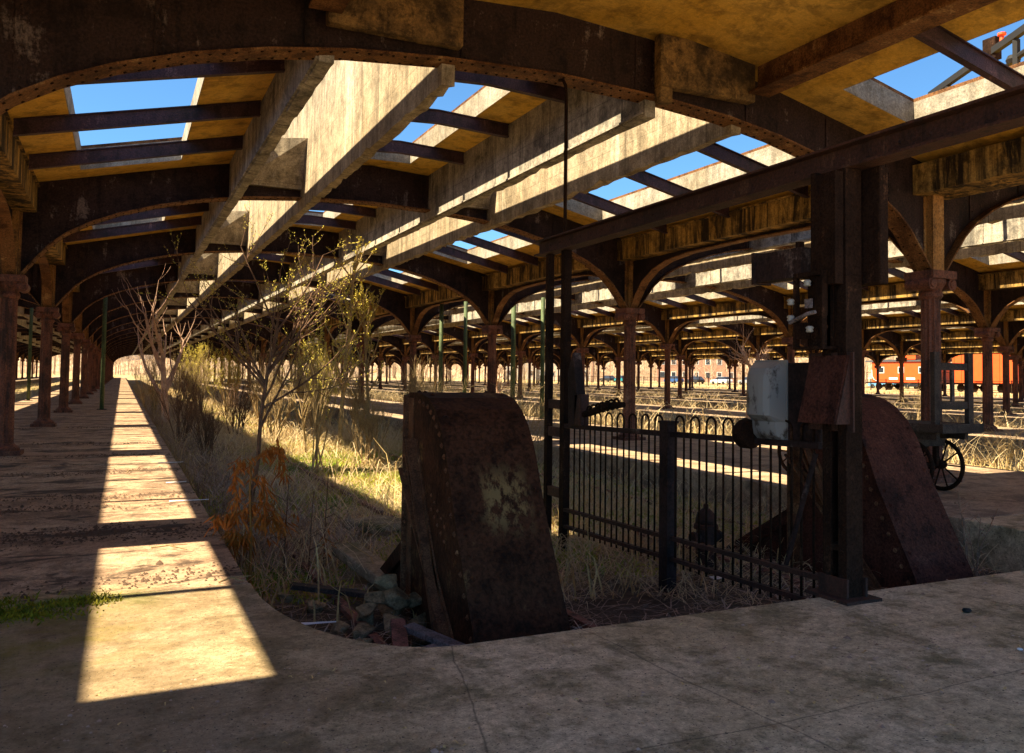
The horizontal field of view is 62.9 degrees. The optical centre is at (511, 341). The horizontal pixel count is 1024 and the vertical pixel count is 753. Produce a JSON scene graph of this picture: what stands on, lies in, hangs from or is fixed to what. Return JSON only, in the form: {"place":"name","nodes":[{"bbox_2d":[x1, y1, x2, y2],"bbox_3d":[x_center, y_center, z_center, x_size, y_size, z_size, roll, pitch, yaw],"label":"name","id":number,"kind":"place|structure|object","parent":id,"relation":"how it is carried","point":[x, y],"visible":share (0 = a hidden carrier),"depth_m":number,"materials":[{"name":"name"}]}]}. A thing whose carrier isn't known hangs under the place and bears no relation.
{"place":"outdoors","nodes":[
{"label":"outdoors","id":0,"kind":"place"},
{"bbox_2d":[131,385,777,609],"bbox_3d":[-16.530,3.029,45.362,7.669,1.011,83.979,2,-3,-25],"label":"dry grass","id":1,"kind":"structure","parent":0,"point":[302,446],"depth_m":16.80,"materials":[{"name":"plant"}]},
{"bbox_2d":[18,354,995,385],"bbox_3d":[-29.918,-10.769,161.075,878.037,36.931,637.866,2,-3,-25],"label":"hills","id":2,"kind":"structure","parent":0,"point":[458,375],"depth_m":293.54,"materials":[{"name":"brown"}]},
{"bbox_2d":[0,514,1023,752],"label":"concourse","id":3,"kind":"structure","parent":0,"point":[143,649],"depth_m":3.85,"materials":[{"name":"concrete"}]},
{"bbox_2d":[0,587,123,627],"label":"moss","id":4,"kind":"object","parent":3,"relation":"on","point":[16,614],"visible":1,"depth_m":4.93,"materials":[{"name":"plant"}]},
{"bbox_2d":[3,575,1023,752],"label":"grit","id":5,"kind":"object","parent":3,"relation":"on","point":[434,750],"visible":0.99,"depth_m":3.87,"materials":[{"name":"gravel"}]},
{"bbox_2d":[95,575,1019,751],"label":"leaf litter","id":6,"kind":"object","parent":3,"relation":"on","point":[682,683],"visible":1,"depth_m":3.82,"materials":[{"name":"plant"}]},
{"bbox_2d":[15,373,1023,646],"bbox_3d":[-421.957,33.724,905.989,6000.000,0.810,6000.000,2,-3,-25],"label":"ground","id":7,"kind":"structure","parent":0,"point":[631,613],"depth_m":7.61,"materials":[{"name":"beige plant"}]},
{"bbox_2d":[15,377,59,384],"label":"platform","id":8,"kind":"structure","parent":7,"relation":"on","point":[24,380],"depth_m":118.43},
{"bbox_2d":[0,377,247,604],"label":"platform","id":9,"kind":"structure","parent":7,"relation":"on","point":[24,565],"depth_m":8.50,"materials":[{"name":"concrete"}]},
{"bbox_2d":[24,308,32,400],"bbox_3d":[-21.832,0.594,37.933,0.320,4.200,0.320,2,-3,-25],"label":"steel prop","id":10,"kind":"object","parent":9,"relation":"on","point":[29,353],"visible":1,"depth_m":37.88,"materials":[{"name":"green paint"}]},
{"bbox_2d":[97,297,107,409],"bbox_3d":[-14.686,0.212,30.127,0.320,4.500,0.320,2,-3,-25],"label":"steel prop","id":11,"kind":"object","parent":9,"relation":"on","point":[103,353],"visible":0.75,"depth_m":30.07,"materials":[{"name":"green paint"}]},
{"bbox_2d":[0,426,241,600],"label":"dirt crumbs","id":12,"kind":"object","parent":9,"relation":"on","point":[115,531],"visible":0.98,"depth_m":7.29,"materials":[{"name":"soil"}]},
{"bbox_2d":[218,575,251,582],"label":"twig","id":13,"kind":"object","parent":9,"relation":"on","point":[236,577],"visible":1,"depth_m":5.58,"materials":[{"name":"wood"}]},
{"bbox_2d":[129,343,172,412],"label":"bare shrub","id":14,"kind":"object","parent":7,"relation":"on","point":[153,367],"visible":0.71,"depth_m":32.96,"materials":[{"name":"plant"}]},
{"bbox_2d":[112,264,206,428],"bbox_3d":[-10.838,0.257,24.924,2.540,5.055,2.454,-1,-3,28],"label":"bare tree","id":15,"kind":"object","parent":7,"relation":"on","point":[165,381],"visible":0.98,"depth_m":24.94,"materials":[{"name":"brown plant"}]},
{"bbox_2d":[149,350,212,442],"bbox_3d":[-7.856,1.403,20.153,1.530,2.447,1.470,0,-2,12],"label":"bare shrub","id":16,"kind":"object","parent":7,"relation":"on","point":[178,401],"visible":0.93,"depth_m":19.92,"materials":[{"name":"brown plant"}]},
{"bbox_2d":[165,336,214,396],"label":"bare shrub","id":17,"kind":"object","parent":7,"relation":"on","point":[185,362],"visible":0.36,"depth_m":48.38,"materials":[{"name":"plant"}]},
{"bbox_2d":[172,349,218,421],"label":"bare shrub","id":18,"kind":"object","parent":7,"relation":"on","point":[191,384],"visible":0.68,"depth_m":28.60,"materials":[{"name":"plant"}]},
{"bbox_2d":[166,336,228,418],"bbox_3d":[-11.632,1.408,30.994,1.963,3.238,2.152,-1,-3,34],"label":"bare shrub","id":19,"kind":"object","parent":7,"relation":"on","point":[199,350],"visible":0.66,"depth_m":30.94,"materials":[{"name":"plant"}]},
{"bbox_2d":[183,382,225,462],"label":"bare shrub","id":20,"kind":"object","parent":7,"relation":"on","point":[210,427],"visible":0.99,"depth_m":16.66,"materials":[{"name":"brown plant"}]},
{"bbox_2d":[202,335,258,413],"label":"bare shrub","id":21,"kind":"object","parent":7,"relation":"on","point":[229,375],"visible":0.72,"depth_m":36.13,"materials":[{"name":"plant"}]},
{"bbox_2d":[210,373,262,439],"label":"bare shrub","id":22,"kind":"object","parent":7,"relation":"on","point":[239,410],"visible":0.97,"depth_m":23.00,"materials":[{"name":"brown plant"}]},
{"bbox_2d":[203,438,298,582],"bbox_3d":[-2.189,1.496,7.083,0.810,1.344,0.336,2,-3,-25],"label":"dead plant","id":23,"kind":"object","parent":7,"relation":"on","point":[233,541],"visible":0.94,"depth_m":7.08,"materials":[{"name":"orange plant"}]},
{"bbox_2d":[239,341,275,422],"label":"bare shrub","id":24,"kind":"object","parent":7,"relation":"on","point":[255,407],"visible":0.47,"depth_m":29.04,"materials":[{"name":"plant"}]},
{"bbox_2d":[137,200,387,545],"bbox_3d":[-2.372,0.370,8.803,1.605,3.700,2.432,-1,-3,33],"label":"sapling","id":25,"kind":"object","parent":7,"relation":"on","point":[270,368],"visible":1,"depth_m":8.89,"materials":[{"name":"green plant"}]},
{"bbox_2d":[136,394,400,572],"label":"brown weeds","id":26,"kind":"object","parent":7,"relation":"on","point":[218,484],"visible":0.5,"depth_m":10.75,"materials":[{"name":"plant"}]},
{"bbox_2d":[256,473,298,578],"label":"dead stalk","id":27,"kind":"object","parent":7,"relation":"on","point":[268,541],"visible":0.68,"depth_m":7.54,"materials":[{"name":"brown plant"}]},
{"bbox_2d":[248,346,316,441],"bbox_3d":[-6.061,1.324,22.094,1.940,2.808,2.084,2,-3,-25],"label":"bare shrub","id":28,"kind":"object","parent":7,"relation":"on","point":[271,399],"visible":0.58,"depth_m":21.80,"materials":[{"name":"plant"}]},
{"bbox_2d":[278,593,295,602],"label":"rubble stone","id":29,"kind":"object","parent":7,"relation":"on","point":[286,598],"visible":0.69,"depth_m":6.69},
{"bbox_2d":[274,359,339,451],"bbox_3d":[-4.703,1.458,19.410,1.529,2.345,1.594,2,-3,-25],"label":"sapling","id":30,"kind":"object","parent":7,"relation":"on","point":[303,410],"visible":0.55,"depth_m":19.27,"materials":[{"name":"plant"}]},
{"bbox_2d":[289,335,335,418],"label":"bare shrub","id":31,"kind":"object","parent":7,"relation":"on","point":[314,365],"visible":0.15,"depth_m":32.81,"materials":[{"name":"plant"}]},
{"bbox_2d":[306,600,325,613],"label":"rubble stone","id":32,"kind":"object","parent":7,"relation":"on","point":[320,607],"visible":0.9,"depth_m":6.36,"materials":[{"name":"stone"}]},
{"bbox_2d":[290,345,342,433],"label":"bare shrub","id":33,"kind":"object","parent":7,"relation":"on","point":[310,420],"visible":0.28,"depth_m":24.32,"materials":[{"name":"plant"}]},
{"bbox_2d":[280,330,355,429],"bbox_3d":[-6.309,1.168,26.664,2.291,3.499,1.413,2,-3,-35],"label":"budding shrub","id":34,"kind":"object","parent":7,"relation":"on","point":[302,379],"visible":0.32,"depth_m":26.61,"materials":[{"name":"plant"}]},
{"bbox_2d":[301,621,335,624],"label":"litter","id":35,"kind":"object","parent":7,"relation":"on","point":[306,623],"visible":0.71,"depth_m":5.86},
{"bbox_2d":[306,354,332,422],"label":"bare shrub","id":36,"kind":"object","parent":7,"relation":"on","point":[319,384],"visible":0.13,"depth_m":29.88,"materials":[{"name":"plant"}]},
{"bbox_2d":[290,301,353,474],"bbox_3d":[-3.317,0.774,15.362,1.108,3.419,1.387,-1,-3,41],"label":"budding shrub","id":37,"kind":"object","parent":7,"relation":"on","point":[317,430],"visible":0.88,"depth_m":15.31,"materials":[{"name":"plant"}]},
{"bbox_2d":[308,491,337,581],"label":"dead stalk","id":38,"kind":"object","parent":7,"relation":"on","point":[319,541],"visible":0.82,"depth_m":7.43,"materials":[{"name":"brown plant"}]},
{"bbox_2d":[316,473,340,566],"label":"dead stalk","id":39,"kind":"object","parent":7,"relation":"on","point":[325,520],"visible":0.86,"depth_m":7.94,"materials":[{"name":"brown plant"}]},
{"bbox_2d":[330,620,349,635],"bbox_3d":[-1.218,2.040,5.929,0.126,0.089,0.104,-1,10,36],"label":"rubble stone","id":40,"kind":"object","parent":7,"relation":"on","point":[338,626],"visible":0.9,"depth_m":5.90,"materials":[{"name":"stone"}]},
{"bbox_2d":[322,237,375,449],"bbox_3d":[-3.968,0.069,20.121,1.284,5.195,1.384,2,-3,-25],"label":"budding tree","id":41,"kind":"object","parent":7,"relation":"on","point":[355,264],"visible":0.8,"depth_m":20.05,"materials":[{"name":"plant"}]},
{"bbox_2d":[337,358,378,438],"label":"bare shrub","id":42,"kind":"object","parent":7,"relation":"on","point":[356,392],"visible":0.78,"depth_m":21.70,"materials":[{"name":"plant"}]},
{"bbox_2d":[337,281,385,431],"bbox_3d":[-4.357,0.571,23.653,1.124,4.477,1.464,7,-6,-68],"label":"budding tree","id":43,"kind":"object","parent":7,"relation":"on","point":[368,327],"visible":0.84,"depth_m":23.68,"materials":[{"name":"plant"}]},
{"bbox_2d":[352,622,374,638],"bbox_3d":[-1.041,2.015,5.786,0.183,0.118,0.151,2,-3,-35],"label":"rubble stone","id":44,"kind":"object","parent":7,"relation":"on","point":[362,629],"visible":0.8,"depth_m":5.74,"materials":[{"name":"stone"}]},
{"bbox_2d":[356,602,377,617],"bbox_3d":[-1.029,1.911,5.954,0.122,0.097,0.168,-7,-6,26],"label":"rubble stone","id":45,"kind":"object","parent":44,"relation":"on","point":[365,610],"visible":1,"depth_m":5.92,"materials":[{"name":"stone"}]},
{"bbox_2d":[354,612,373,626],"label":"rubble stone","id":46,"kind":"object","parent":7,"relation":"on","point":[369,620],"visible":0.23,"depth_m":6.06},
{"bbox_2d":[364,591,386,603],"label":"rubble stone","id":47,"kind":"object","parent":46,"relation":"on","point":[377,597],"visible":0.79,"depth_m":6.00,"materials":[{"name":"stone"}]},
{"bbox_2d":[332,542,396,590],"bbox_3d":[-1.241,1.981,7.354,0.260,0.100,1.200,2,3,-34],"label":"concrete plank","id":48,"kind":"object","parent":7,"relation":"on","point":[373,571],"visible":0.47,"depth_m":7.41,"materials":[{"name":"concrete"}]},
{"bbox_2d":[139,389,599,644],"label":"railway track","id":49,"kind":"structure","parent":7,"relation":"on","point":[570,614],"depth_m":6.57,"materials":[{"name":"metal"}]},
{"bbox_2d":[339,389,399,466],"bbox_3d":[-2.828,1.744,16.919,1.021,1.622,1.007,0,-3,27],"label":"bare shrub","id":50,"kind":"object","parent":7,"relation":"on","point":[375,419],"visible":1,"depth_m":16.98,"materials":[{"name":"plant"}]},
{"bbox_2d":[340,515,400,533],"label":"concrete slab","id":51,"kind":"structure","parent":7,"relation":"on","point":[379,525],"depth_m":9.57,"materials":[{"name":"grey concrete"}]},
{"bbox_2d":[378,604,403,615],"bbox_3d":[-0.911,2.007,6.306,0.220,0.132,0.159,-3,-4,54],"label":"rubble stone","id":52,"kind":"object","parent":7,"relation":"on","point":[385,608],"visible":0.34,"depth_m":6.25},
{"bbox_2d":[383,613,402,635],"bbox_3d":[-0.850,2.020,5.919,0.193,0.140,0.162,0,14,21],"label":"rubble stone","id":53,"kind":"object","parent":7,"relation":"on","point":[386,618],"visible":0.37,"depth_m":5.89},
{"bbox_2d":[404,592,421,608],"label":"rubble stone","id":54,"kind":"object","parent":7,"relation":"on","point":[416,599],"visible":0.79,"depth_m":6.16,"materials":[{"name":"stone"}]},
{"bbox_2d":[384,585,410,610],"bbox_3d":[-0.846,1.874,6.105,0.214,0.151,0.150,2,5,-26],"label":"rubble stone","id":55,"kind":"object","parent":54,"relation":"on","point":[397,598],"visible":0.93,"depth_m":6.05,"materials":[{"name":"stone"}]},
{"bbox_2d":[374,574,396,589],"bbox_3d":[-0.928,1.768,6.142,0.171,0.115,0.130,1,-10,-8],"label":"rubble stone","id":56,"kind":"object","parent":55,"relation":"on","point":[385,581],"visible":1,"depth_m":6.10,"materials":[{"name":"stone"}]},
{"bbox_2d":[406,612,426,626],"bbox_3d":[-0.689,2.033,6.065,0.182,0.125,0.140,-2,16,45],"label":"rubble stone","id":57,"kind":"object","parent":7,"relation":"on","point":[419,619],"visible":0.47,"depth_m":6.02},
{"bbox_2d":[388,352,444,407],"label":"bare shrub","id":58,"kind":"object","parent":7,"relation":"on","point":[419,380],"visible":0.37,"depth_m":22.43,"materials":[{"name":"plant"}]},
{"bbox_2d":[411,636,426,646],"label":"rubble stone","id":59,"kind":"object","parent":7,"relation":"on","point":[420,643],"visible":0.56,"depth_m":5.70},
{"bbox_2d":[399,353,479,410],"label":"shrub","id":60,"kind":"object","parent":7,"relation":"on","point":[429,382],"visible":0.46,"depth_m":19.25,"materials":[{"name":"plant"}]},
{"bbox_2d":[141,399,769,606],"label":"green weeds","id":61,"kind":"object","parent":7,"relation":"on","point":[335,498],"visible":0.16,"depth_m":11.56,"materials":[{"name":"plant"}]},
{"bbox_2d":[380,390,569,643],"bbox_3d":[-0.417,1.297,6.436,0.795,1.832,2.503,2,-3,-25],"label":"bumping post","id":62,"kind":"object","parent":7,"relation":"on","point":[471,559],"visible":0.94,"depth_m":5.78,"materials":[{"name":"metal"}]},
{"bbox_2d":[482,362,508,392],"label":"bare tree","id":63,"kind":"object","parent":7,"relation":"on","point":[498,379],"visible":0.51,"depth_m":40.25,"materials":[{"name":"brown plant"}]},
{"bbox_2d":[18,354,997,386],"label":"bare woods","id":64,"kind":"object","parent":7,"relation":"on","point":[800,360],"visible":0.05,"depth_m":231.77,"materials":[{"name":"plant"}]},
{"bbox_2d":[212,393,817,589],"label":"railway track","id":65,"kind":"structure","parent":7,"relation":"on","point":[728,560],"depth_m":8.79,"materials":[{"name":"metal"}]},
{"bbox_2d":[496,369,559,452],"bbox_3d":[0.423,1.529,16.110,1.790,2.062,1.553,1,-2,-2],"label":"shrub","id":66,"kind":"object","parent":7,"relation":"on","point":[536,424],"visible":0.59,"depth_m":15.99,"materials":[{"name":"plant"}]},
{"bbox_2d":[506,363,589,380],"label":"apartment building","id":67,"kind":"structure","parent":7,"relation":"on","point":[555,370],"depth_m":254.80,"materials":[{"name":"brick"}]},
{"bbox_2d":[173,378,1023,553],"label":"platform","id":68,"kind":"structure","parent":7,"relation":"on","point":[991,490],"depth_m":13.18,"materials":[{"name":"concrete"}]},
{"bbox_2d":[438,302,443,391],"bbox_3d":[-2.549,0.491,30.030,0.320,4.250,0.320,2,-3,-25],"label":"steel prop","id":69,"kind":"object","parent":68,"relation":"on","point":[441,318],"visible":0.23,"depth_m":29.99,"materials":[{"name":"green paint"}]},
{"bbox_2d":[463,301,467,391],"bbox_3d":[-1.842,0.594,32.894,0.320,4.300,0.320,2,-3,-25],"label":"steel prop","id":70,"kind":"object","parent":68,"relation":"on","point":[465,343],"visible":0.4,"depth_m":32.85,"materials":[{"name":"green paint"}]},
{"bbox_2d":[510,305,515,399],"bbox_3d":[0.040,0.465,29.802,0.320,4.350,0.320,2,-3,-25],"label":"steel prop","id":71,"kind":"object","parent":68,"relation":"on","point":[513,333],"visible":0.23,"depth_m":29.74,"materials":[{"name":"green paint"}]},
{"bbox_2d":[536,297,544,418],"bbox_3d":[1.005,0.561,27.599,0.320,4.000,0.320,2,-3,-25],"label":"steel prop","id":72,"kind":"object","parent":68,"relation":"on","point":[542,357],"visible":0.75,"depth_m":27.56,"materials":[{"name":"green paint"}]},
{"bbox_2d":[777,352,983,490],"bbox_3d":[4.808,1.070,11.676,0.734,1.762,3.270,2,-3,-25],"label":"baggage cart","id":73,"kind":"object","parent":68,"relation":"on","point":[934,432],"visible":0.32,"depth_m":10.38,"materials":[{"name":"black metal"}]},
{"bbox_2d":[597,384,640,425],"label":"dead shrub","id":74,"kind":"object","parent":7,"relation":"on","point":[616,410],"visible":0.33,"depth_m":28.64,"materials":[{"name":"plant"}]},
{"bbox_2d":[223,379,1023,456],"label":"platform","id":75,"kind":"structure","parent":7,"relation":"on","point":[738,414],"depth_m":32.54,"materials":[{"name":"concrete"}]},
{"bbox_2d":[0,0,1023,483],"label":"train shed","id":76,"kind":"structure","parent":75,"relation":"on","point":[294,114],"depth_m":13.73,"materials":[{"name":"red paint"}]},
{"bbox_2d":[558,78,567,231],"bbox_3d":[0.542,-0.429,9.216,0.080,5.038,0.195,2,-3,-25],"label":"hanging pipe","id":77,"kind":"object","parent":76,"relation":"attached to","point":[562,80],"visible":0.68,"depth_m":9.21,"materials":[{"name":"black metal"}]},
{"bbox_2d":[928,24,1023,93],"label":"roof pipe rail","id":78,"kind":"object","parent":76,"relation":"on","point":[994,46],"visible":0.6,"depth_m":12.12,"materials":[{"name":"metal"}]},
{"bbox_2d":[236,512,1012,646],"bbox_3d":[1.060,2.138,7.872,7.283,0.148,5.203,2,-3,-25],"label":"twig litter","id":79,"kind":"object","parent":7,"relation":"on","point":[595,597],"visible":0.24,"depth_m":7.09,"materials":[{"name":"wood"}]},
{"bbox_2d":[290,582,366,597],"bbox_3d":[-1.465,1.991,6.697,0.600,0.041,0.100,8,-3,-3],"label":"board","id":80,"kind":"object","parent":79,"relation":"on","point":[331,590],"visible":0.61,"depth_m":6.66,"materials":[{"name":"wood"}]},
{"bbox_2d":[390,618,408,646],"bbox_3d":[-0.685,1.938,5.186,0.100,0.040,1.000,1,4,-11],"label":"board","id":81,"kind":"object","parent":79,"relation":"on","point":[399,636],"visible":0.45,"depth_m":5.45,"materials":[{"name":"wood"}]},
{"bbox_2d":[403,622,463,646],"bbox_3d":[-0.358,1.949,5.338,0.840,0.040,0.100,8,2,36],"label":"board","id":82,"kind":"object","parent":79,"relation":"on","point":[427,634],"visible":0.4,"depth_m":5.44,"materials":[{"name":"wood"}]},
{"bbox_2d":[286,379,1023,427],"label":"platform","id":83,"kind":"structure","parent":7,"relation":"on","point":[956,413],"depth_m":50.93,"materials":[{"name":"concrete"}]},
{"bbox_2d":[335,380,1023,412],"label":"platform","id":84,"kind":"structure","parent":7,"relation":"on","point":[726,396],"depth_m":73.16,"materials":[{"name":"concrete"}]},
{"bbox_2d":[563,412,822,600],"bbox_3d":[1.315,1.486,7.276,0.120,1.770,3.631,2,-3,-25],"label":"iron fence","id":85,"kind":"object","parent":7,"relation":"on","point":[667,433],"visible":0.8,"depth_m":7.01,"materials":[{"name":"metal"}]},
{"bbox_2d":[688,376,704,383],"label":"parked car","id":86,"kind":"object","parent":7,"relation":"on","point":[696,380],"visible":0.74,"depth_m":163.58,"materials":[{"name":"black paint"}]},
{"bbox_2d":[657,359,736,382],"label":"apartment building","id":87,"kind":"structure","parent":7,"relation":"on","point":[701,373],"depth_m":234.58,"materials":[{"name":"red brick"}]},
{"bbox_2d":[384,380,1023,405],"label":"platform","id":88,"kind":"structure","parent":7,"relation":"on","point":[996,402],"depth_m":88.71,"materials":[{"name":"concrete"}]},
{"bbox_2d":[688,504,721,574],"bbox_3d":[1.858,1.885,8.027,0.320,0.650,0.256,2,-3,-25],"label":"hydrant","id":89,"kind":"object","parent":7,"relation":"on","point":[710,530],"visible":0.6,"depth_m":7.95,"materials":[{"name":"black metal"}]},
{"bbox_2d":[710,377,732,383],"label":"parked car","id":90,"kind":"object","parent":7,"relation":"on","point":[722,380],"visible":0.7,"depth_m":159.22,"materials":[{"name":"white paint"}]},
{"bbox_2d":[444,381,1018,400],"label":"platform","id":91,"kind":"structure","parent":7,"relation":"on","point":[943,397],"depth_m":102.21,"materials":[{"name":"concrete"}]},
{"bbox_2d":[725,324,772,418],"bbox_3d":[7.498,1.178,26.611,1.639,3.832,1.825,0,-2,6],"label":"bare tree","id":92,"kind":"object","parent":7,"relation":"on","point":[745,357],"visible":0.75,"depth_m":26.40,"materials":[{"name":"brown plant"}]},
{"bbox_2d":[534,84,1023,605],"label":"gantry","id":93,"kind":"object","parent":7,"relation":"on","point":[848,224],"visible":0.92,"depth_m":5.44,"materials":[{"name":"black metal"}]},
{"bbox_2d":[568,353,625,425],"bbox_3d":[0.836,0.494,8.377,0.112,0.770,0.973,2,-3,-25],"label":"gate lever","id":94,"kind":"object","parent":93,"relation":"attached to","point":[580,408],"visible":0.98,"depth_m":8.64,"materials":[{"name":"metal"}]},
{"bbox_2d":[732,360,822,448],"bbox_3d":[1.999,0.468,6.052,0.452,0.660,0.730,2,-3,-25],"label":"relay box","id":95,"kind":"object","parent":93,"relation":"attached to","point":[775,390],"visible":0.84,"depth_m":5.97,"materials":[{"name":"metal"}]},
{"bbox_2d":[751,241,810,285],"bbox_3d":[1.913,-0.542,5.916,0.160,0.255,0.470,2,-3,-25],"label":"metal box","id":96,"kind":"object","parent":93,"relation":"attached to","point":[767,269],"visible":0.94,"depth_m":5.87,"materials":[{"name":"metal"}]},
{"bbox_2d":[787,270,836,349],"bbox_3d":[1.986,-0.199,5.555,0.192,0.510,0.298,2,-3,-25],"label":"switch cage","id":97,"kind":"object","parent":93,"relation":"attached to","point":[813,330],"visible":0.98,"depth_m":5.49,"materials":[{"name":"black metal"}]},
{"bbox_2d":[798,352,854,432],"bbox_3d":[2.027,0.328,5.457,0.150,0.510,0.380,2,-3,-25],"label":"hood","id":98,"kind":"object","parent":93,"relation":"attached to","point":[828,397],"visible":1,"depth_m":5.39,"materials":[{"name":"red metal"}]},
{"bbox_2d":[544,375,1018,393],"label":"yard fence","id":99,"kind":"object","parent":7,"relation":"on","point":[727,384],"visible":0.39,"depth_m":118.97,"materials":[{"name":"black metal"}]},
{"bbox_2d":[727,394,972,590],"bbox_3d":[3.132,1.412,8.084,0.805,1.832,2.503,2,-3,-25],"label":"bumping post","id":100,"kind":"object","parent":7,"relation":"on","point":[910,537],"visible":0.52,"depth_m":7.35,"materials":[{"name":"metal"}]},
{"bbox_2d":[865,355,957,390],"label":"caboose","id":101,"kind":"object","parent":7,"relation":"on","point":[889,370],"visible":0.46,"depth_m":98.47,"materials":[{"name":"orange paint"}]},
{"bbox_2d":[891,384,953,419],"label":"dead shrub","id":102,"kind":"object","parent":7,"relation":"on","point":[912,403],"visible":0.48,"depth_m":31.37,"materials":[{"name":"plant"}]},
{"bbox_2d":[954,491,997,576],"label":"dead weed","id":103,"kind":"object","parent":7,"relation":"on","point":[965,538],"visible":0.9,"depth_m":7.38,"materials":[{"name":"brown plant"}]},
{"bbox_2d":[952,354,1018,392],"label":"boxcar","id":104,"kind":"object","parent":7,"relation":"on","point":[977,370],"visible":0.32,"depth_m":87.77,"materials":[{"name":"orange paint"}]},
{"bbox_2d":[974,354,981,381],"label":"door","id":105,"kind":"structure","parent":104,"relation":"in","point":[977,357],"depth_m":87.93,"materials":[{"name":"orange paint"}]},
{"bbox_2d":[978,420,1023,468],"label":"dead shrub","id":106,"kind":"object","parent":7,"relation":"on","point":[1005,445],"visible":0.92,"depth_m":17.84,"materials":[{"name":"plant"}]},
{"bbox_2d":[71,19,1023,272],"label":"sky","id":107,"kind":"structure","parent":0,"point":[915,79],"materials":[{"name":"blue"}]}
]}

